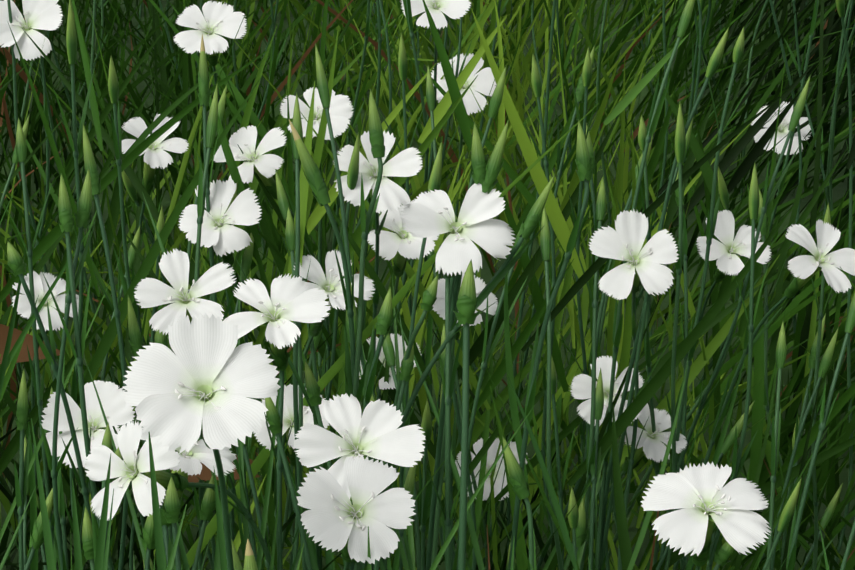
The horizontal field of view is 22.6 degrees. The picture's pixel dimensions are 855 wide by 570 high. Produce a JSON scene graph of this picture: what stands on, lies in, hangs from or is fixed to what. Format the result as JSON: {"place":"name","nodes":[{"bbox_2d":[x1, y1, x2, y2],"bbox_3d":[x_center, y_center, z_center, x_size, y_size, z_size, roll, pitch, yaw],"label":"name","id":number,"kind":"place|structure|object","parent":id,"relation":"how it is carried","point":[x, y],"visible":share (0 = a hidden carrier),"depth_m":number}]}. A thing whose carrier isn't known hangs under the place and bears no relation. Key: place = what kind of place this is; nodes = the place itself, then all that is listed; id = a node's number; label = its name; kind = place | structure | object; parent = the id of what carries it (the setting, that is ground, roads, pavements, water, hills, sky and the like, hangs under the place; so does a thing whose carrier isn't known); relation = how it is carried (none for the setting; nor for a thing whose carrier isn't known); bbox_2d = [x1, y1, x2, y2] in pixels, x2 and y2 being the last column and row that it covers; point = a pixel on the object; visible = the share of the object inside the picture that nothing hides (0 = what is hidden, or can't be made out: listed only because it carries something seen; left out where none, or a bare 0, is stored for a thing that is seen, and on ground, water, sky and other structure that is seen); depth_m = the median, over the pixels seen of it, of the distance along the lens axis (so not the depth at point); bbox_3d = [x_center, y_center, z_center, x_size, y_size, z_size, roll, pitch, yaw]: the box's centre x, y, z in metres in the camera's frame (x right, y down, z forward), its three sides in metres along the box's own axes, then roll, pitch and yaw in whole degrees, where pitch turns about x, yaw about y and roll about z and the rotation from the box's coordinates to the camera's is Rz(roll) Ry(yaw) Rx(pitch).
{"place":"outdoors","nodes":[
{"label":"outdoors","id":0,"kind":"place"},
{"bbox_2d":[0,0,854,569],"bbox_3d":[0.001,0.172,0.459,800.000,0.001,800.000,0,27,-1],"label":"ground","id":1,"kind":"structure","parent":0,"point":[838,190],"depth_m":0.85},
{"bbox_2d":[0,0,854,569],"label":"stems","id":2,"kind":"object","parent":1,"relation":"on","point":[464,422],"depth_m":0.46},
{"bbox_2d":[200,34,300,555],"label":"dianthus bud tips","id":3,"kind":"object","parent":2,"relation":"attached to","point":[249,550],"visible":1,"depth_m":0.37},
{"bbox_2d":[10,4,834,529],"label":"flower stamens","id":4,"kind":"object","parent":2,"relation":"attached to","point":[390,368],"visible":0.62,"depth_m":0.40},
{"bbox_2d":[0,0,854,569],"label":"flower buds","id":5,"kind":"object","parent":2,"relation":"attached to","point":[484,174],"visible":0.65,"depth_m":0.43},
{"bbox_2d":[0,0,854,563],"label":"flower petals","id":6,"kind":"object","parent":2,"relation":"attached to","point":[204,360],"visible":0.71,"depth_m":0.37}
]}

